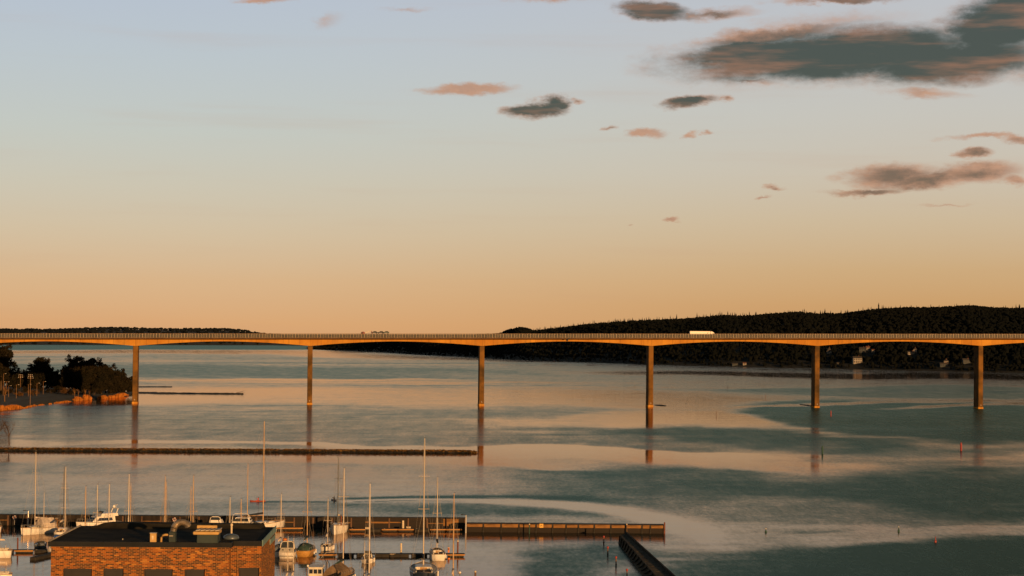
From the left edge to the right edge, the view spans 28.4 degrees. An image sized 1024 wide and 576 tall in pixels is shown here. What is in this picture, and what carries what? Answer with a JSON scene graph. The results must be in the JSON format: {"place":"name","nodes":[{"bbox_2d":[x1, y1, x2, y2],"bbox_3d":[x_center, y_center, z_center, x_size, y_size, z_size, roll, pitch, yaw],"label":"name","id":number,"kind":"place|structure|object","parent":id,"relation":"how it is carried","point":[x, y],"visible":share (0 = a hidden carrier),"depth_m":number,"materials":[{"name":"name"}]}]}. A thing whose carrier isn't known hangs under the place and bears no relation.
{"place":"outdoors","nodes":[
{"label":"outdoors","id":0,"kind":"place"},
{"bbox_2d":[1,420,14,445],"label":"bare tree","id":1,"kind":"object","parent":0,"point":[7,427],"visible":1,"depth_m":760.82,"materials":[{"name":"brown plant"}]},
{"bbox_2d":[0,394,53,403],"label":"path","id":2,"kind":"structure","parent":0,"point":[21,398],"depth_m":1288.14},
{"bbox_2d":[0,385,131,406],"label":"land","id":3,"kind":"structure","parent":0,"point":[58,397],"depth_m":1334.50,"materials":[{"name":"green plant"}]},
{"bbox_2d":[0,342,14,390],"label":"tree","id":4,"kind":"object","parent":3,"relation":"on","point":[6,354],"visible":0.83,"depth_m":1449.88,"materials":[{"name":"green plant"}]},
{"bbox_2d":[2,367,17,386],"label":"tree","id":5,"kind":"object","parent":3,"relation":"on","point":[11,372],"visible":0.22,"depth_m":1509.81,"materials":[{"name":"green plant"}]},
{"bbox_2d":[0,404,24,410],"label":"reeds","id":6,"kind":"object","parent":3,"relation":"on","point":[10,407],"visible":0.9,"depth_m":1149.08,"materials":[{"name":"orange plant"}]},
{"bbox_2d":[8,373,24,388],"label":"tree","id":7,"kind":"object","parent":3,"relation":"on","point":[13,381],"visible":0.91,"depth_m":1483.64,"materials":[{"name":"green plant"}]},
{"bbox_2d":[12,360,20,372],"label":"tree","id":8,"kind":"object","parent":3,"relation":"on","point":[15,366],"visible":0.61,"depth_m":1517.88,"materials":[{"name":"green plant"}]},
{"bbox_2d":[20,371,30,387],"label":"tree","id":9,"kind":"object","parent":3,"relation":"on","point":[25,378],"visible":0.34,"depth_m":1502.75,"materials":[{"name":"green plant"}]},
{"bbox_2d":[21,386,29,392],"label":"bush","id":10,"kind":"object","parent":3,"relation":"on","point":[25,389],"visible":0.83,"depth_m":1402.40,"materials":[{"name":"green plant"}]},
{"bbox_2d":[25,362,33,372],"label":"tree","id":11,"kind":"object","parent":3,"relation":"on","point":[29,367],"visible":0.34,"depth_m":1517.07,"materials":[{"name":"green plant"}]},
{"bbox_2d":[27,390,39,395],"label":"bush","id":12,"kind":"object","parent":3,"relation":"on","point":[31,392],"visible":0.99,"depth_m":1344.50,"materials":[{"name":"green plant"}]},
{"bbox_2d":[26,370,42,389],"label":"tree","id":13,"kind":"object","parent":3,"relation":"on","point":[35,381],"visible":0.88,"depth_m":1480.75,"materials":[{"name":"green plant"}]},
{"bbox_2d":[34,385,44,391],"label":"bush","id":14,"kind":"object","parent":3,"relation":"on","point":[37,387],"visible":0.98,"depth_m":1423.95,"materials":[{"name":"green plant"}]},
{"bbox_2d":[28,357,54,387],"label":"tree","id":15,"kind":"object","parent":3,"relation":"on","point":[41,365],"visible":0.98,"depth_m":1483.45,"materials":[{"name":"green plant"}]},
{"bbox_2d":[39,369,54,388],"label":"tree","id":16,"kind":"object","parent":3,"relation":"on","point":[48,376],"visible":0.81,"depth_m":1481.32,"materials":[{"name":"green plant"}]},
{"bbox_2d":[51,385,61,393],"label":"bush","id":17,"kind":"object","parent":3,"relation":"on","point":[53,389],"visible":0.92,"depth_m":1404.38,"materials":[{"name":"green plant"}]},
{"bbox_2d":[58,365,66,388],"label":"tree","id":18,"kind":"object","parent":3,"relation":"on","point":[64,366],"visible":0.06,"depth_m":1457.61,"materials":[{"name":"green plant"}]},
{"bbox_2d":[60,387,70,393],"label":"bush","id":19,"kind":"object","parent":3,"relation":"on","point":[64,390],"visible":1,"depth_m":1387.54,"materials":[{"name":"green plant"}]},
{"bbox_2d":[64,354,84,388],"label":"tree","id":20,"kind":"object","parent":3,"relation":"on","point":[71,361],"visible":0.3,"depth_m":1449.40,"materials":[{"name":"green plant"}]},
{"bbox_2d":[72,396,82,400],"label":"reeds","id":21,"kind":"object","parent":3,"relation":"on","point":[77,398],"visible":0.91,"depth_m":1320.81,"materials":[{"name":"orange plant"}]},
{"bbox_2d":[72,368,94,393],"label":"tree","id":22,"kind":"object","parent":3,"relation":"on","point":[83,378],"visible":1,"depth_m":1413.17,"materials":[{"name":"green plant"}]},
{"bbox_2d":[73,361,94,391],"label":"tree","id":23,"kind":"object","parent":3,"relation":"on","point":[82,365],"visible":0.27,"depth_m":1434.74,"materials":[{"name":"green plant"}]},
{"bbox_2d":[82,394,91,399],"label":"reeds","id":24,"kind":"object","parent":3,"relation":"on","point":[86,397],"visible":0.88,"depth_m":1342.49,"materials":[{"name":"orange plant"}]},
{"bbox_2d":[84,357,102,367],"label":"tree","id":25,"kind":"object","parent":3,"relation":"on","point":[99,363],"visible":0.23,"depth_m":1445.68,"materials":[{"name":"green plant"}]},
{"bbox_2d":[89,388,100,394],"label":"bush","id":26,"kind":"object","parent":3,"relation":"on","point":[94,391],"visible":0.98,"depth_m":1393.56,"materials":[{"name":"green plant"}]},
{"bbox_2d":[89,366,109,389],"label":"tree","id":27,"kind":"object","parent":3,"relation":"on","point":[96,369],"visible":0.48,"depth_m":1428.84,"materials":[{"name":"green plant"}]},
{"bbox_2d":[91,372,112,393],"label":"tree","id":28,"kind":"object","parent":3,"relation":"on","point":[102,382],"visible":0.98,"depth_m":1418.79,"materials":[{"name":"green plant"}]},
{"bbox_2d":[97,395,107,398],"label":"reeds","id":29,"kind":"object","parent":3,"relation":"on","point":[103,397],"visible":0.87,"depth_m":1369.68,"materials":[{"name":"orange plant"}]},
{"bbox_2d":[99,363,117,392],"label":"tree","id":30,"kind":"object","parent":3,"relation":"on","point":[105,368],"visible":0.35,"depth_m":1443.87,"materials":[{"name":"green plant"}]},
{"bbox_2d":[107,371,122,393],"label":"tree","id":31,"kind":"object","parent":3,"relation":"on","point":[116,384],"visible":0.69,"depth_m":1432.57,"materials":[{"name":"green plant"}]},
{"bbox_2d":[114,368,129,392],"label":"tree","id":32,"kind":"object","parent":3,"relation":"on","point":[124,376],"visible":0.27,"depth_m":1452.51,"materials":[{"name":"green plant"}]},
{"bbox_2d":[117,381,130,392],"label":"tree","id":33,"kind":"object","parent":3,"relation":"on","point":[125,387],"visible":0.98,"depth_m":1440.74,"materials":[{"name":"green plant"}]},
{"bbox_2d":[124,376,131,391],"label":"tree","id":34,"kind":"object","parent":3,"relation":"on","point":[130,384],"visible":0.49,"depth_m":1455.69,"materials":[{"name":"green plant"}]},
{"bbox_2d":[139,386,171,386],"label":"sandbar","id":35,"kind":"structure","parent":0,"point":[155,386],"depth_m":1717.16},
{"bbox_2d":[48,519,275,575],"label":"brick building","id":36,"kind":"structure","parent":0,"point":[181,547],"depth_m":109.92,"materials":[{"name":"brick"}]},
{"bbox_2d":[63,569,91,575],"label":"window","id":37,"kind":"structure","parent":36,"relation":"in","point":[67,572],"depth_m":109.78,"materials":[{"name":"glass"}]},
{"bbox_2d":[104,569,123,575],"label":"window","id":38,"kind":"structure","parent":36,"relation":"in","point":[107,572],"depth_m":109.83,"materials":[{"name":"glass"}]},
{"bbox_2d":[144,569,172,575],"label":"window","id":39,"kind":"structure","parent":36,"relation":"in","point":[147,572],"depth_m":109.91,"materials":[{"name":"glass"}]},
{"bbox_2d":[185,569,204,575],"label":"window","id":40,"kind":"structure","parent":36,"relation":"in","point":[188,572],"depth_m":109.96,"materials":[{"name":"glass"}]},
{"bbox_2d":[239,568,258,575],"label":"window","id":41,"kind":"structure","parent":36,"relation":"in","point":[242,571],"depth_m":110.96,"materials":[{"name":"glass"}]},
{"bbox_2d":[2,329,321,345],"bbox_3d":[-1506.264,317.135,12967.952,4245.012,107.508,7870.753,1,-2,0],"label":"hill","id":42,"kind":"structure","parent":0,"point":[114,331],"depth_m":12861.44,"materials":[{"name":"green plant"}]},
{"bbox_2d":[0,327,270,344],"bbox_3d":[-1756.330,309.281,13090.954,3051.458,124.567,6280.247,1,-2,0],"label":"woodland","id":43,"kind":"object","parent":42,"relation":"on","point":[91,330],"visible":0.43,"depth_m":12900.41,"materials":[{"name":"green plant"}]},
{"bbox_2d":[0,345,1023,575],"bbox_3d":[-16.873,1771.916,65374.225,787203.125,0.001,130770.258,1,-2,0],"label":"water","id":44,"kind":"structure","parent":0,"point":[589,442],"depth_m":713.03,"materials":[{"name":"liquid"}]},
{"bbox_2d":[0,524,12,557],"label":"sailboat","id":45,"kind":"object","parent":44,"relation":"on","point":[7,551],"visible":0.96,"depth_m":378.69,"materials":[{"name":"white plastic"}]},
{"bbox_2d":[0,545,12,575],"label":"sailboat","id":46,"kind":"object","parent":44,"relation":"on","point":[4,573],"visible":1,"depth_m":342.94,"materials":[{"name":"white plastic"}]},
{"bbox_2d":[12,549,47,552],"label":"floating dock","id":47,"kind":"object","parent":44,"relation":"on","point":[30,550],"visible":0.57,"depth_m":387.87,"materials":[{"name":"brown wood"}]},
{"bbox_2d":[21,454,56,534],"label":"sailboat","id":48,"kind":"object","parent":44,"relation":"on","point":[43,525],"visible":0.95,"depth_m":425.98,"materials":[{"name":"white plastic"}]},
{"bbox_2d":[30,552,50,560],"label":"motorboat","id":49,"kind":"object","parent":44,"relation":"on","point":[42,556],"visible":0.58,"depth_m":377.65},
{"bbox_2d":[34,540,46,547],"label":"motorboat","id":50,"kind":"object","parent":44,"relation":"on","point":[41,544],"visible":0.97,"depth_m":398.06,"materials":[{"name":"black plastic"}]},
{"bbox_2d":[47,468,71,552],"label":"sailboat","id":51,"kind":"object","parent":44,"relation":"on","point":[49,549],"visible":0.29,"depth_m":392.32,"materials":[{"name":"white wood"}]},
{"bbox_2d":[54,467,68,535],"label":"sailboat","id":52,"kind":"object","parent":44,"relation":"on","point":[60,531],"visible":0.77,"depth_m":423.46,"materials":[{"name":"white plastic"}]},
{"bbox_2d":[80,488,89,525],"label":"sailboat","id":53,"kind":"object","parent":44,"relation":"on","point":[85,508],"visible":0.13,"depth_m":385.90,"materials":[{"name":"white wood"}]},
{"bbox_2d":[92,483,101,525],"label":"sailboat","id":54,"kind":"object","parent":44,"relation":"on","point":[97,512],"visible":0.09,"depth_m":386.13,"materials":[{"name":"white wood"}]},
{"bbox_2d":[76,504,122,525],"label":"motorboat","id":55,"kind":"object","parent":44,"relation":"on","point":[90,521],"visible":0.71,"depth_m":439.12,"materials":[{"name":"plastic"}]},
{"bbox_2d":[104,484,112,521],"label":"sailboat","id":56,"kind":"object","parent":44,"relation":"on","point":[108,504],"visible":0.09,"depth_m":380.73,"materials":[{"name":"white wood"}]},
{"bbox_2d":[123,473,132,521],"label":"sailboat","id":57,"kind":"object","parent":44,"relation":"on","point":[128,502],"visible":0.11,"depth_m":384.77,"materials":[{"name":"white wood"}]},
{"bbox_2d":[125,486,134,521],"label":"sailboat","id":58,"kind":"object","parent":44,"relation":"on","point":[130,498],"visible":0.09,"depth_m":415.25,"materials":[{"name":"white wood"}]},
{"bbox_2d":[160,476,168,521],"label":"sailboat","id":59,"kind":"object","parent":44,"relation":"on","point":[165,489],"visible":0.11,"depth_m":387.30,"materials":[{"name":"white wood"}]},
{"bbox_2d":[161,479,170,521],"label":"sailboat","id":60,"kind":"object","parent":44,"relation":"on","point":[164,500],"visible":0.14,"depth_m":418.21,"materials":[{"name":"silver wood"}]},
{"bbox_2d":[186,490,194,521],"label":"sailboat","id":61,"kind":"object","parent":44,"relation":"on","point":[190,508],"visible":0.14,"depth_m":420.85,"materials":[{"name":"silver wood"}]},
{"bbox_2d":[139,392,243,393],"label":"sandbar","id":62,"kind":"structure","parent":44,"relation":"in","point":[182,393],"depth_m":1515.80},
{"bbox_2d":[188,476,197,517],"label":"sailboat","id":63,"kind":"object","parent":44,"relation":"on","point":[193,499],"visible":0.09,"depth_m":387.78,"materials":[{"name":"silver wood"}]},
{"bbox_2d":[209,516,224,522],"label":"motorboat","id":64,"kind":"object","parent":44,"relation":"on","point":[216,519],"visible":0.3,"depth_m":428.75,"materials":[{"name":"plastic"}]},
{"bbox_2d":[226,496,233,522],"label":"sailboat","id":65,"kind":"object","parent":44,"relation":"on","point":[229,515],"visible":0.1,"depth_m":384.56,"materials":[{"name":"silver metal"}]},
{"bbox_2d":[0,514,464,528],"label":"harbour wall","id":66,"kind":"structure","parent":44,"relation":"in","point":[318,522],"depth_m":445.67,"materials":[{"name":"brown wood"}]},
{"bbox_2d":[0,447,477,452],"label":"breakwater","id":67,"kind":"object","parent":44,"relation":"in","point":[231,450],"visible":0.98,"depth_m":740.88,"materials":[{"name":"stone"}]},
{"bbox_2d":[231,512,253,522],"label":"motorboat","id":68,"kind":"object","parent":44,"relation":"on","point":[247,519],"visible":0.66,"depth_m":431.01,"materials":[{"name":"plastic"}]},
{"bbox_2d":[230,421,284,529],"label":"sailboat","id":69,"kind":"object","parent":44,"relation":"on","point":[270,523],"visible":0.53,"depth_m":437.57,"materials":[{"name":"white plastic"}]},
{"bbox_2d":[275,493,285,556],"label":"sailboat","id":70,"kind":"object","parent":44,"relation":"on","point":[277,548],"visible":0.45,"depth_m":387.05,"materials":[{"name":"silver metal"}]},
{"bbox_2d":[282,539,291,575],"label":"sailboat","id":71,"kind":"object","parent":44,"relation":"on","point":[287,565],"visible":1,"depth_m":335.22,"materials":[{"name":"silver metal"}]},
{"bbox_2d":[279,541,295,558],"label":"motorboat","id":72,"kind":"object","parent":44,"relation":"on","point":[282,551],"visible":0.88,"depth_m":382.92,"materials":[{"name":"plastic"}]},
{"bbox_2d":[276,527,302,529],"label":"floating dock","id":73,"kind":"object","parent":44,"relation":"on","point":[291,528],"visible":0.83,"depth_m":438.84,"materials":[{"name":"brown wood"}]},
{"bbox_2d":[288,537,297,575],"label":"sailboat","id":74,"kind":"object","parent":44,"relation":"on","point":[292,573],"visible":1,"depth_m":336.03,"materials":[{"name":"silver metal"}]},
{"bbox_2d":[296,481,316,556],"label":"sailboat","id":75,"kind":"object","parent":44,"relation":"on","point":[303,549],"visible":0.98,"depth_m":386.90,"materials":[{"name":"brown wood"}]},
{"bbox_2d":[307,558,329,575],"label":"motorboat","id":76,"kind":"object","parent":44,"relation":"on","point":[316,569],"visible":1,"depth_m":342.87,"materials":[{"name":"plastic"}]},
{"bbox_2d":[320,502,334,550],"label":"sailboat","id":77,"kind":"object","parent":44,"relation":"on","point":[328,545],"visible":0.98,"depth_m":398.56,"materials":[{"name":"white plastic"}]},
{"bbox_2d":[329,456,347,534],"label":"sailboat","id":78,"kind":"object","parent":44,"relation":"on","point":[334,527],"visible":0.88,"depth_m":434.42,"materials":[{"name":"white plastic"}]},
{"bbox_2d":[323,468,355,575],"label":"sailboat","id":79,"kind":"object","parent":44,"relation":"on","point":[339,568],"visible":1,"depth_m":346.63,"materials":[{"name":"blue paint"}]},
{"bbox_2d":[359,544,368,575],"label":"sailboat","id":80,"kind":"object","parent":44,"relation":"on","point":[364,573],"visible":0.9,"depth_m":334.07,"materials":[{"name":"silver metal"}]},
{"bbox_2d":[361,551,374,562],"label":"motorboat","id":81,"kind":"object","parent":44,"relation":"on","point":[371,558],"visible":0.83,"depth_m":376.50,"materials":[{"name":"plastic"}]},
{"bbox_2d":[362,490,375,575],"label":"sailboat","id":82,"kind":"object","parent":44,"relation":"on","point":[368,522],"visible":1,"depth_m":330.70,"materials":[{"name":"silver metal"}]},
{"bbox_2d":[319,553,464,556],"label":"floating dock","id":83,"kind":"object","parent":44,"relation":"on","point":[385,554],"visible":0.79,"depth_m":386.96,"materials":[{"name":"brown wood"}]},
{"bbox_2d":[349,528,461,531],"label":"floating dock","id":84,"kind":"object","parent":44,"relation":"on","point":[396,529],"visible":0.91,"depth_m":438.51,"materials":[{"name":"brown wood"}]},
{"bbox_2d":[409,438,438,575],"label":"sailboat","id":85,"kind":"object","parent":44,"relation":"on","point":[422,568],"visible":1,"depth_m":354.61,"materials":[{"name":"blue paint"}]},
{"bbox_2d":[429,477,445,560],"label":"sailboat","id":86,"kind":"object","parent":44,"relation":"on","point":[438,551],"visible":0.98,"depth_m":383.76,"materials":[{"name":"white plastic"}]},
{"bbox_2d":[446,499,459,575],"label":"sailboat","id":87,"kind":"object","parent":44,"relation":"on","point":[452,551],"visible":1,"depth_m":338.85,"materials":[{"name":"silver metal"}]},
{"bbox_2d":[0,333,1023,408],"bbox_3d":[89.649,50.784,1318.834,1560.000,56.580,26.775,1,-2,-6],"label":"bridge","id":88,"kind":"structure","parent":44,"relation":"on","point":[815,342],"depth_m":1302.94,"materials":[{"name":"concrete"}]},
{"bbox_2d":[689,331,713,333],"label":"truck","id":89,"kind":"object","parent":88,"relation":"on","point":[700,332],"visible":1,"depth_m":1312.93,"materials":[{"name":"metal"}]},
{"bbox_2d":[466,522,664,533],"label":"harbour wall","id":90,"kind":"structure","parent":44,"relation":"in","point":[564,528],"depth_m":439.24,"materials":[{"name":"brown wood"}]},
{"bbox_2d":[618,527,674,575],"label":"timber pier","id":91,"kind":"structure","parent":44,"relation":"in","point":[645,562],"depth_m":375.70,"materials":[{"name":"brown wood"}]},
{"bbox_2d":[0,0,1023,333],"label":"sky","id":92,"kind":"structure","parent":0,"point":[262,166],"materials":[{"name":"orange"}]},
{"bbox_2d":[307,318,1023,372],"bbox_3d":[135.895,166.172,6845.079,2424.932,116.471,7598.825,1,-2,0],"label":"hill","id":93,"kind":"structure","parent":0,"point":[845,364],"depth_m":3705.37,"materials":[{"name":"green plant"}]},
{"bbox_2d":[313,303,1023,371],"bbox_3d":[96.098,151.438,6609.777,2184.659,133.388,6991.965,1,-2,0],"label":"woodland","id":94,"kind":"object","parent":93,"relation":"on","point":[977,319],"visible":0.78,"depth_m":3934.95,"materials":[{"name":"green plant"}]},
{"bbox_2d":[852,356,861,363],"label":"house","id":95,"kind":"structure","parent":93,"relation":"on","point":[856,359],"depth_m":3508.80,"materials":[{"name":"white wood"}]},
{"bbox_2d":[859,346,865,352],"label":"house","id":96,"kind":"structure","parent":93,"relation":"on","point":[862,349],"depth_m":3587.98,"materials":[{"name":"grey wood"}]},
{"bbox_2d":[940,362,948,366],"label":"house","id":97,"kind":"structure","parent":93,"relation":"on","point":[943,364],"depth_m":3352.22,"materials":[{"name":"grey wood"}]},
{"bbox_2d":[962,358,970,363],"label":"house","id":98,"kind":"structure","parent":93,"relation":"on","point":[965,360],"depth_m":3337.17,"materials":[{"name":"grey wood"}]}
]}

